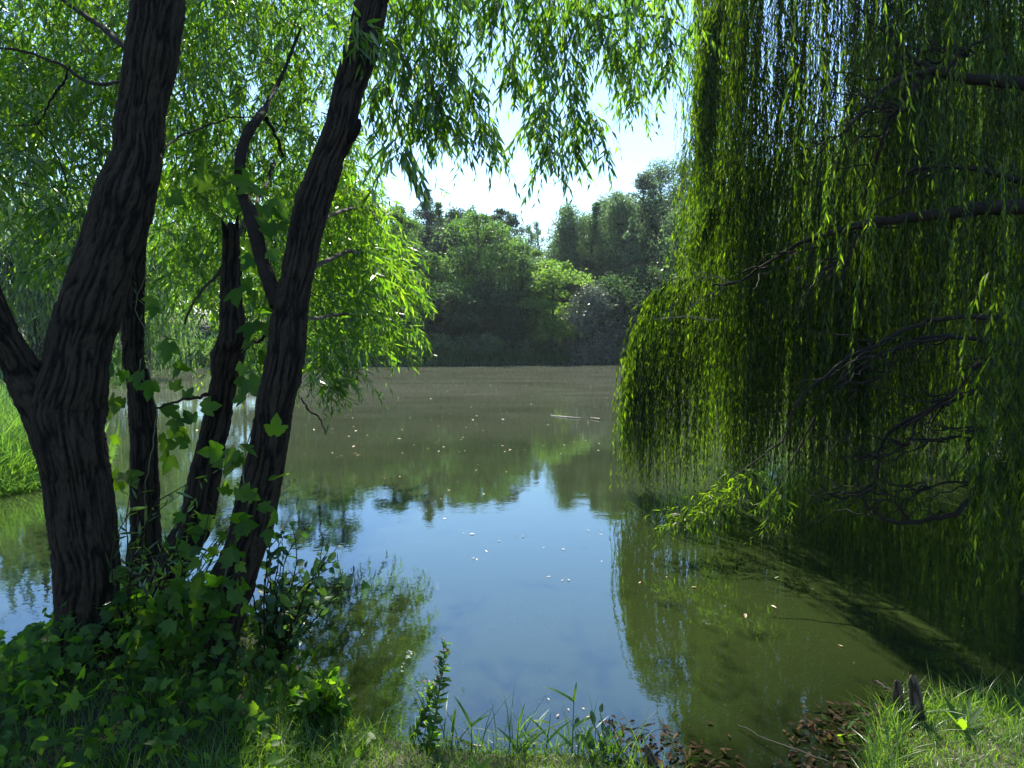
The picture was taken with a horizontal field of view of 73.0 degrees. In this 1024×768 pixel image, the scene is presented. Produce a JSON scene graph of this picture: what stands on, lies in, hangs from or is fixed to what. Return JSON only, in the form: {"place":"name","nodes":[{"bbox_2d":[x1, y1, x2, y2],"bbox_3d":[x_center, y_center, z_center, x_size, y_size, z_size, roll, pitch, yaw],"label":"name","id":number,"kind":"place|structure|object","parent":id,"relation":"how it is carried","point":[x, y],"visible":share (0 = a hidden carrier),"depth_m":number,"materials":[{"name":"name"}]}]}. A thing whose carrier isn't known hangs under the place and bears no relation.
{"place":"outdoors","nodes":[
{"label":"outdoors","id":0,"kind":"place"},
{"bbox_2d":[142,92,329,608],"bbox_3d":[-2.182,-0.757,5.737,2.099,3.913,5.991,-2,4,-26],"label":"willow tree","id":1,"kind":"object","parent":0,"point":[226,355],"visible":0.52,"depth_m":4.66,"materials":[{"name":"green plant"}]},
{"bbox_2d":[288,662,356,726],"bbox_3d":[-0.698,1.165,2.538,0.240,0.308,0.325,-1,4,-10],"label":"bindweed clump","id":2,"kind":"object","parent":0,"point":[327,696],"visible":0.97,"depth_m":2.50,"materials":[{"name":"green plant"}]},
{"bbox_2d":[65,0,737,593],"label":"willow tree","id":3,"kind":"object","parent":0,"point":[141,420],"visible":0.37,"depth_m":4.03,"materials":[{"name":"green plant"}]},
{"bbox_2d":[186,0,724,672],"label":"willow tree","id":4,"kind":"object","parent":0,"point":[330,206],"visible":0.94,"depth_m":3.78,"materials":[{"name":"green plant"}]},
{"bbox_2d":[183,161,289,458],"bbox_3d":[-1.200,-0.148,3.114,0.478,1.722,0.311,3,5,42],"label":"hop vine","id":5,"kind":"object","parent":4,"relation":"attached to","point":[273,209],"visible":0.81,"depth_m":3.03,"materials":[{"name":"green plant"}]},
{"bbox_2d":[300,397,325,433],"bbox_3d":[-0.848,0.135,2.972,0.168,0.149,0.027,3,5,37],"label":"stick","id":6,"kind":"object","parent":4,"relation":"hanging from","point":[311,412],"visible":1,"depth_m":2.97,"materials":[{"name":"wood"}]},
{"bbox_2d":[0,0,999,313],"label":"sky","id":7,"kind":"structure","parent":0,"point":[636,151],"materials":[{"name":"white"}]},
{"bbox_2d":[0,334,1022,467],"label":"shore grass","id":8,"kind":"structure","parent":0,"point":[543,357],"depth_m":41.85,"materials":[{"name":"green plant"}]},
{"bbox_2d":[0,362,1023,757],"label":"water","id":9,"kind":"structure","parent":0,"point":[620,618],"depth_m":4.56,"materials":[{"name":"liquid"}]},
{"bbox_2d":[551,415,581,418],"bbox_3d":[1.018,0.641,13.516,0.124,0.042,0.808,-3,5,-44],"label":"stick","id":10,"kind":"object","parent":9,"relation":"on","point":[568,417],"visible":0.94,"depth_m":13.38,"materials":[{"name":"grey wood"}]},
{"bbox_2d":[344,660,1023,767],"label":"edge grass","id":11,"kind":"structure","parent":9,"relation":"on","point":[886,727],"depth_m":2.58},
{"bbox_2d":[873,679,906,694],"bbox_3d":[1.557,1.263,2.879,0.055,0.033,0.159,-2,4,-24],"label":"stick","id":12,"kind":"object","parent":11,"relation":"on","point":[881,684],"visible":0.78,"depth_m":2.88,"materials":[{"name":"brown wood"}]},
{"bbox_2d":[737,724,828,761],"bbox_3d":[0.974,1.306,2.522,0.016,0.049,0.374,-2,4,-34],"label":"stick","id":13,"kind":"object","parent":9,"relation":"on","point":[783,744],"visible":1,"depth_m":2.51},
{"bbox_2d":[0,313,1023,767],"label":"ground","id":14,"kind":"structure","parent":0,"point":[768,755],"depth_m":2.55,"materials":[{"name":"plant"}]},
{"bbox_2d":[3,630,50,704],"bbox_3d":[-1.863,1.071,2.673,0.220,0.358,0.550,-2,4,-32],"label":"nettle clump","id":15,"kind":"object","parent":14,"relation":"on","point":[12,676],"visible":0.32,"depth_m":2.51,"materials":[{"name":"green plant"}]},
{"bbox_2d":[0,394,120,495],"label":"sunlit sedge","id":16,"kind":"object","parent":14,"relation":"on","point":[21,471],"visible":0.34,"depth_m":7.12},
{"bbox_2d":[0,148,154,386],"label":"weeping willow","id":17,"kind":"object","parent":14,"relation":"on","point":[23,318],"visible":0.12,"depth_m":20.40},
{"bbox_2d":[111,211,216,378],"bbox_3d":[-14.573,-3.164,26.660,4.719,7.721,5.688,1,4,21],"label":"weeping willow","id":18,"kind":"object","parent":14,"relation":"on","point":[148,355],"visible":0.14,"depth_m":26.73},
{"bbox_2d":[93,470,239,650],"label":"willow shoots","id":19,"kind":"object","parent":14,"relation":"on","point":[144,589],"visible":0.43,"depth_m":2.75,"materials":[{"name":"green plant"}]},
{"bbox_2d":[149,165,186,317],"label":"willow tree","id":20,"kind":"object","parent":14,"relation":"on","point":[162,235],"visible":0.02,"depth_m":47.33,"materials":[{"name":"green plant"}]},
{"bbox_2d":[163,212,209,323],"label":"willow tree","id":21,"kind":"object","parent":14,"relation":"on","point":[182,225],"visible":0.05,"depth_m":47.60,"materials":[{"name":"green plant"}]},
{"bbox_2d":[0,579,377,767],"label":"ground cover","id":22,"kind":"object","parent":14,"relation":"on","point":[36,680],"visible":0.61,"depth_m":2.46,"materials":[{"name":"green plant"}]},
{"bbox_2d":[109,501,277,663],"bbox_3d":[-1.314,0.819,2.695,0.749,0.730,0.368,2,4,26],"label":"hop vine","id":23,"kind":"object","parent":14,"relation":"on","point":[176,593],"visible":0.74,"depth_m":2.68,"materials":[{"name":"green plant"}]},
{"bbox_2d":[0,616,387,767],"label":"grass","id":24,"kind":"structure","parent":14,"relation":"on","point":[290,734],"depth_m":2.39,"materials":[{"name":"plant"}]},
{"bbox_2d":[177,337,212,359],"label":"shoreline shrub","id":25,"kind":"object","parent":14,"relation":"on","point":[202,354],"visible":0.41,"depth_m":38.61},
{"bbox_2d":[184,199,229,331],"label":"willow tree","id":26,"kind":"object","parent":14,"relation":"on","point":[202,263],"visible":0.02,"depth_m":45.13,"materials":[{"name":"green plant"}]},
{"bbox_2d":[174,413,295,685],"bbox_3d":[-1.074,0.664,2.689,0.435,1.118,0.304,0,4,0],"label":"hop vine","id":27,"kind":"object","parent":14,"relation":"on","point":[231,460],"visible":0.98,"depth_m":2.65,"materials":[{"name":"green plant"}]},
{"bbox_2d":[210,211,262,315],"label":"willow tree","id":28,"kind":"object","parent":14,"relation":"on","point":[242,272],"visible":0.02,"depth_m":50.18,"materials":[{"name":"green plant"}]},
{"bbox_2d":[259,168,296,300],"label":"willow tree","id":29,"kind":"object","parent":14,"relation":"on","point":[270,218],"depth_m":49.52,"materials":[{"name":"green plant"}]},
{"bbox_2d":[285,723,329,751],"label":"dock plant","id":30,"kind":"object","parent":14,"relation":"on","point":[321,729],"visible":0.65,"depth_m":2.42,"materials":[{"name":"green plant"}]},
{"bbox_2d":[252,521,369,660],"bbox_3d":[-0.923,0.937,3.080,0.472,0.661,0.668,-2,4,-29],"label":"alder sapling","id":31,"kind":"object","parent":14,"relation":"on","point":[287,625],"visible":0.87,"depth_m":3.00,"materials":[{"name":"green plant"}]},
{"bbox_2d":[290,181,339,338],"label":"willow tree","id":32,"kind":"object","parent":14,"relation":"on","point":[319,283],"depth_m":43.48,"materials":[{"name":"green plant"}]},
{"bbox_2d":[319,745,351,766],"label":"dock plant","id":33,"kind":"object","parent":14,"relation":"on","point":[322,748],"visible":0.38,"depth_m":2.33,"materials":[{"name":"green plant"}]},
{"bbox_2d":[314,227,397,322],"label":"robinia tree","id":34,"kind":"object","parent":14,"relation":"on","point":[350,268],"visible":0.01,"depth_m":45.08,"materials":[{"name":"green plant"}]},
{"bbox_2d":[363,335,388,358],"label":"shoreline shrub","id":35,"kind":"object","parent":14,"relation":"on","point":[374,351],"visible":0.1,"depth_m":40.10,"materials":[{"name":"plant"}]},
{"bbox_2d":[356,204,426,280],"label":"robinia tree","id":36,"kind":"object","parent":14,"relation":"on","point":[410,225],"visible":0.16,"depth_m":48.10,"materials":[{"name":"green plant"}]},
{"bbox_2d":[348,297,437,346],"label":"robinia tree","id":37,"kind":"object","parent":14,"relation":"on","point":[402,317],"visible":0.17,"depth_m":41.87,"materials":[{"name":"green plant"}]},
{"bbox_2d":[381,345,429,357],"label":"shoreline shrub","id":38,"kind":"object","parent":14,"relation":"on","point":[417,350],"visible":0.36,"depth_m":40.90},
{"bbox_2d":[393,200,417,288],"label":"slim tree","id":39,"kind":"object","parent":14,"relation":"on","point":[412,232],"visible":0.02,"depth_m":51.37,"materials":[{"name":"green plant"}]},
{"bbox_2d":[379,243,451,331],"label":"robinia tree","id":40,"kind":"object","parent":14,"relation":"on","point":[431,259],"visible":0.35,"depth_m":45.36,"materials":[{"name":"green plant"}]},
{"bbox_2d":[410,678,437,739],"bbox_3d":[-0.330,1.195,2.558,0.118,0.224,0.090,-2,4,-27],"label":"willowherb","id":41,"kind":"object","parent":14,"relation":"on","point":[423,711],"visible":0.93,"depth_m":2.55,"materials":[{"name":"green plant"}]},
{"bbox_2d":[410,188,446,276],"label":"spire tree","id":42,"kind":"object","parent":14,"relation":"on","point":[425,215],"visible":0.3,"depth_m":54.90,"materials":[{"name":"green plant"}]},
{"bbox_2d":[420,636,451,748],"bbox_3d":[-0.273,1.147,2.514,0.125,0.425,0.089,-3,5,-38],"label":"willowherb","id":43,"kind":"object","parent":14,"relation":"on","point":[433,730],"visible":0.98,"depth_m":2.52,"materials":[{"name":"green plant"}]},
{"bbox_2d":[429,201,450,263],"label":"slim tree","id":44,"kind":"object","parent":14,"relation":"on","point":[439,211],"visible":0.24,"depth_m":53.90,"materials":[{"name":"green plant"}]},
{"bbox_2d":[415,332,465,354],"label":"shoreline shrub","id":45,"kind":"object","parent":14,"relation":"on","point":[440,340],"visible":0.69,"depth_m":41.94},
{"bbox_2d":[425,709,455,751],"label":"reed shoot","id":46,"kind":"object","parent":14,"relation":"on","point":[452,727],"visible":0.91,"depth_m":2.48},
{"bbox_2d":[414,211,485,321],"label":"tree","id":47,"kind":"object","parent":14,"relation":"on","point":[420,234],"visible":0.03,"depth_m":54.66,"materials":[{"name":"green plant"}]},
{"bbox_2d":[415,280,491,345],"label":"robinia tree","id":48,"kind":"object","parent":14,"relation":"on","point":[453,316],"visible":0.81,"depth_m":43.06,"materials":[{"name":"green plant"}]},
{"bbox_2d":[420,205,493,289],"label":"robinia tree","id":49,"kind":"object","parent":14,"relation":"on","point":[450,216],"visible":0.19,"depth_m":51.31,"materials":[{"name":"green plant"}]},
{"bbox_2d":[0,0,927,681],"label":"willow tree","id":50,"kind":"object","parent":14,"relation":"on","point":[60,394],"visible":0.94,"depth_m":2.81,"materials":[{"name":"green plant"}]},
{"bbox_2d":[107,128,226,579],"bbox_3d":[-1.582,-0.080,3.180,0.575,2.156,0.509,0,4,0],"label":"hop vine","id":51,"kind":"object","parent":50,"relation":"attached to","point":[168,350],"visible":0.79,"depth_m":3.11,"materials":[{"name":"green plant"}]},
{"bbox_2d":[446,696,490,752],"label":"reed shoot","id":52,"kind":"object","parent":14,"relation":"on","point":[471,724],"visible":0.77,"depth_m":2.49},
{"bbox_2d":[460,203,479,283],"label":"slim tree","id":53,"kind":"object","parent":14,"relation":"on","point":[469,210],"visible":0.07,"depth_m":53.15,"materials":[{"name":"green plant"}]},
{"bbox_2d":[444,331,497,354],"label":"shoreline shrub","id":54,"kind":"object","parent":14,"relation":"on","point":[468,341],"visible":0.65,"depth_m":42.67,"materials":[{"name":"plant"}]},
{"bbox_2d":[421,211,531,336],"bbox_3d":[-2.554,-7.570,48.228,8.042,8.781,8.068,0,4,0],"label":"robinia tree","id":55,"kind":"object","parent":14,"relation":"on","point":[469,257],"visible":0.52,"depth_m":46.97,"materials":[{"name":"green plant"}]},
{"bbox_2d":[470,754,492,767],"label":"dandelion plant","id":56,"kind":"object","parent":14,"relation":"on","point":[473,762],"visible":0.97,"depth_m":2.32,"materials":[{"name":"green plant"}]},
{"bbox_2d":[479,217,502,278],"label":"slim tree","id":57,"kind":"object","parent":14,"relation":"on","point":[490,240],"visible":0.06,"depth_m":51.27,"materials":[{"name":"green plant"}]},
{"bbox_2d":[476,330,509,354],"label":"shoreline shrub","id":58,"kind":"object","parent":14,"relation":"on","point":[489,339],"visible":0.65,"depth_m":43.41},
{"bbox_2d":[449,275,543,347],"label":"robinia tree","id":59,"kind":"object","parent":14,"relation":"on","point":[495,295],"visible":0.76,"depth_m":44.76,"materials":[{"name":"green plant"}]},
{"bbox_2d":[470,208,531,287],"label":"robinia tree","id":60,"kind":"object","parent":14,"relation":"on","point":[510,220],"visible":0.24,"depth_m":52.58,"materials":[{"name":"green plant"}]},
{"bbox_2d":[491,212,537,274],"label":"tree","id":61,"kind":"object","parent":14,"relation":"on","point":[512,229],"visible":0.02,"depth_m":61.13,"materials":[{"name":"green plant"}]},
{"bbox_2d":[485,242,551,338],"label":"robinia tree","id":62,"kind":"object","parent":14,"relation":"on","point":[518,254],"visible":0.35,"depth_m":46.57,"materials":[{"name":"green plant"}]},
{"bbox_2d":[504,235,534,267],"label":"tree","id":63,"kind":"object","parent":14,"relation":"on","point":[528,244],"visible":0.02,"depth_m":64.28,"materials":[{"name":"green plant"}]},
{"bbox_2d":[494,702,545,753],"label":"reed shoot","id":64,"kind":"object","parent":14,"relation":"on","point":[519,736],"visible":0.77,"depth_m":2.46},
{"bbox_2d":[523,223,542,262],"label":"poplar tree","id":65,"kind":"object","parent":14,"relation":"on","point":[532,234],"visible":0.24,"depth_m":72.86,"materials":[{"name":"plant"}]},
{"bbox_2d":[532,221,547,260],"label":"poplar tree","id":66,"kind":"object","parent":14,"relation":"on","point":[536,224],"visible":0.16,"depth_m":75.06,"materials":[{"name":"plant"}]},
{"bbox_2d":[524,714,574,754],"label":"reed shoot","id":67,"kind":"object","parent":14,"relation":"on","point":[553,734],"visible":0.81,"depth_m":2.46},
{"bbox_2d":[516,258,595,346],"bbox_3d":[2.767,-5.238,46.213,5.654,6.294,6.044,0,4,0],"label":"young robinia","id":68,"kind":"object","parent":14,"relation":"on","point":[549,327],"visible":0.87,"depth_m":45.02,"materials":[{"name":"green plant"}]},
{"bbox_2d":[549,220,580,319],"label":"slim tree","id":69,"kind":"object","parent":14,"relation":"on","point":[569,242],"visible":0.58,"depth_m":52.46,"materials":[{"name":"plant"}]},
{"bbox_2d":[542,682,589,754],"bbox_3d":[0.205,1.215,2.483,0.194,0.296,0.052,0,4,7],"label":"reed shoot","id":70,"kind":"object","parent":14,"relation":"on","point":[577,723],"visible":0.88,"depth_m":2.46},
{"bbox_2d":[547,232,586,300],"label":"birch tree","id":71,"kind":"object","parent":14,"relation":"on","point":[562,253],"visible":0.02,"depth_m":55.25,"materials":[{"name":"green plant"}]},
{"bbox_2d":[533,201,609,317],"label":"birch tree","id":72,"kind":"object","parent":14,"relation":"on","point":[566,214],"visible":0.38,"depth_m":52.69,"materials":[{"name":"green plant"}]},
{"bbox_2d":[574,202,603,296],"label":"slim tree","id":73,"kind":"object","parent":14,"relation":"on","point":[595,210],"visible":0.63,"depth_m":52.25,"materials":[{"name":"plant"}]},
{"bbox_2d":[571,239,607,286],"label":"tree","id":74,"kind":"object","parent":14,"relation":"on","point":[584,265],"visible":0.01,"depth_m":55.02,"materials":[{"name":"plant"}]},
{"bbox_2d":[575,211,609,288],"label":"birch tree","id":75,"kind":"object","parent":14,"relation":"on","point":[590,231],"visible":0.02,"depth_m":56.42,"materials":[{"name":"green plant"}]},
{"bbox_2d":[556,280,630,363],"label":"silver tree","id":76,"kind":"object","parent":14,"relation":"on","point":[587,298],"visible":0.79,"depth_m":44.87,"materials":[{"name":"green plant"}]},
{"bbox_2d":[573,703,625,762],"bbox_3d":[0.310,1.250,2.445,0.180,0.207,0.139,0,4,0],"label":"seedling","id":77,"kind":"object","parent":14,"relation":"on","point":[588,741],"visible":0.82,"depth_m":2.46,"materials":[{"name":"green plant"}]},
{"bbox_2d":[576,191,646,280],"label":"birch tree","id":78,"kind":"object","parent":14,"relation":"on","point":[603,204],"visible":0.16,"depth_m":54.21,"materials":[{"name":"green plant"}]},
{"bbox_2d":[571,271,665,353],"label":"dark tree","id":79,"kind":"object","parent":14,"relation":"on","point":[610,281],"visible":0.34,"depth_m":45.53,"materials":[{"name":"green plant"}]},
{"bbox_2d":[605,192,633,276],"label":"slim tree","id":80,"kind":"object","parent":14,"relation":"on","point":[619,231],"visible":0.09,"depth_m":52.96,"materials":[{"name":"plant"}]},
{"bbox_2d":[584,189,659,316],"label":"birch tree","id":81,"kind":"object","parent":14,"relation":"on","point":[620,205],"visible":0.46,"depth_m":51.62,"materials":[{"name":"green plant"}]},
{"bbox_2d":[618,216,644,286],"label":"slim tree","id":82,"kind":"object","parent":14,"relation":"on","point":[632,244],"visible":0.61,"depth_m":48.30,"materials":[{"name":"plant"}]},
{"bbox_2d":[606,171,669,271],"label":"spire tree","id":83,"kind":"object","parent":14,"relation":"on","point":[644,177],"visible":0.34,"depth_m":53.87,"materials":[{"name":"green plant"}]},
{"bbox_2d":[608,262,680,345],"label":"birch tree","id":84,"kind":"object","parent":14,"relation":"on","point":[640,280],"visible":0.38,"depth_m":45.68,"materials":[{"name":"green plant"}]},
{"bbox_2d":[635,193,665,259],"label":"birch tree","id":85,"kind":"object","parent":14,"relation":"on","point":[653,206],"visible":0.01,"depth_m":56.41,"materials":[{"name":"green plant"}]},
{"bbox_2d":[637,182,665,273],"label":"slim tree","id":86,"kind":"object","parent":14,"relation":"on","point":[652,186],"visible":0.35,"depth_m":53.09,"materials":[{"name":"plant"}]},
{"bbox_2d":[644,744,659,767],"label":"wooden stump","id":87,"kind":"object","parent":14,"relation":"on","point":[650,756],"visible":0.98,"depth_m":2.41,"materials":[{"name":"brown wood"}]},
{"bbox_2d":[640,213,674,278],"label":"tree","id":88,"kind":"object","parent":14,"relation":"on","point":[663,247],"visible":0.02,"depth_m":54.39,"materials":[{"name":"plant"}]},
{"bbox_2d":[626,156,692,279],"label":"birch tree","id":89,"kind":"object","parent":14,"relation":"on","point":[660,176],"visible":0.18,"depth_m":54.70,"materials":[{"name":"green plant"}]},
{"bbox_2d":[620,279,699,343],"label":"dark tree","id":90,"kind":"object","parent":14,"relation":"on","point":[637,296],"visible":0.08,"depth_m":44.41,"materials":[{"name":"green plant"}]},
{"bbox_2d":[636,146,702,274],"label":"birch tree","id":91,"kind":"object","parent":14,"relation":"on","point":[678,182],"visible":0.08,"depth_m":52.50,"materials":[{"name":"green plant"}]},
{"bbox_2d":[645,201,699,322],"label":"birch tree","id":92,"kind":"object","parent":14,"relation":"on","point":[667,230],"visible":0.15,"depth_m":48.89,"materials":[{"name":"green plant"}]},
{"bbox_2d":[664,159,689,272],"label":"slim tree","id":93,"kind":"object","parent":14,"relation":"on","point":[685,181],"visible":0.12,"depth_m":52.57,"materials":[{"name":"plant"}]},
{"bbox_2d":[654,149,779,334],"bbox_3d":[14.030,-8.558,42.134,9.522,12.983,9.241,-1,4,-22],"label":"tree","id":94,"kind":"object","parent":14,"relation":"on","point":[684,253],"visible":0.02,"depth_m":42.73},
{"bbox_2d":[601,698,919,767],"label":"leaf litter","id":95,"kind":"object","parent":14,"relation":"on","point":[793,754],"visible":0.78,"depth_m":2.57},
{"bbox_2d":[609,0,1023,589],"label":"weeping willow","id":96,"kind":"object","parent":14,"relation":"on","point":[850,351],"visible":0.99,"depth_m":5.86,"materials":[{"name":"green plant"}]},
{"bbox_2d":[772,131,880,391],"bbox_3d":[9.234,-2.929,19.525,4.612,8.490,3.974,0,4,0],"label":"willow tree","id":97,"kind":"object","parent":14,"relation":"on","point":[822,184],"depth_m":19.40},
{"bbox_2d":[810,715,859,739],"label":"dandelion plant","id":98,"kind":"object","parent":14,"relation":"on","point":[826,727],"visible":0.7,"depth_m":2.69,"materials":[{"name":"green plant"}]},
{"bbox_2d":[795,26,897,393],"bbox_3d":[10.135,-4.554,19.657,4.515,11.363,4.875,0,4,0],"label":"willow tree","id":99,"kind":"object","parent":14,"relation":"on","point":[861,127],"visible":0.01,"depth_m":19.15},
{"bbox_2d":[892,679,904,719],"bbox_3d":[1.515,1.259,2.705,0.046,0.215,0.046,-2,4,-31],"label":"wooden stump","id":100,"kind":"object","parent":14,"relation":"on","point":[897,690],"visible":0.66,"depth_m":2.69,"materials":[{"name":"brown wood"}]},
{"bbox_2d":[908,674,925,725],"bbox_3d":[1.548,1.240,2.645,0.069,0.267,0.056,0,4,0],"label":"wooden stump","id":101,"kind":"object","parent":14,"relation":"on","point":[915,695],"visible":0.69,"depth_m":2.63,"materials":[{"name":"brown wood"}]},
{"bbox_2d":[873,80,997,391],"bbox_3d":[11.138,-3.848,19.049,4.478,9.390,4.310,-2,4,-35],"label":"willow tree","id":102,"kind":"object","parent":14,"relation":"on","point":[953,241],"visible":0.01,"depth_m":18.04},
{"bbox_2d":[874,0,1022,396],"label":"willow tree","id":103,"kind":"object","parent":14,"relation":"on","point":[970,57],"visible":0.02,"depth_m":16.80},
{"bbox_2d":[944,696,987,729],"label":"dandelion plant","id":104,"kind":"object","parent":14,"relation":"on","point":[962,723],"visible":0.91,"depth_m":2.58,"materials":[{"name":"green plant"}]},
{"bbox_2d":[931,11,1023,383],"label":"willow tree","id":105,"kind":"object","parent":14,"relation":"on","point":[994,109],"visible":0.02,"depth_m":17.87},
{"bbox_2d":[376,685,674,767],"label":"reed grass","id":106,"kind":"structure","parent":0,"point":[528,737],"depth_m":2.49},
{"bbox_2d":[219,689,1023,767],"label":"grass","id":107,"kind":"structure","parent":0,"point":[1006,737],"depth_m":2.43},
{"bbox_2d":[761,151,815,248],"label":"willow tree","id":108,"kind":"object","parent":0,"point":[780,189],"visible":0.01,"depth_m":36.13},
{"bbox_2d":[882,680,1023,741],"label":"shade grass","id":109,"kind":"structure","parent":0,"point":[933,729],"depth_m":2.62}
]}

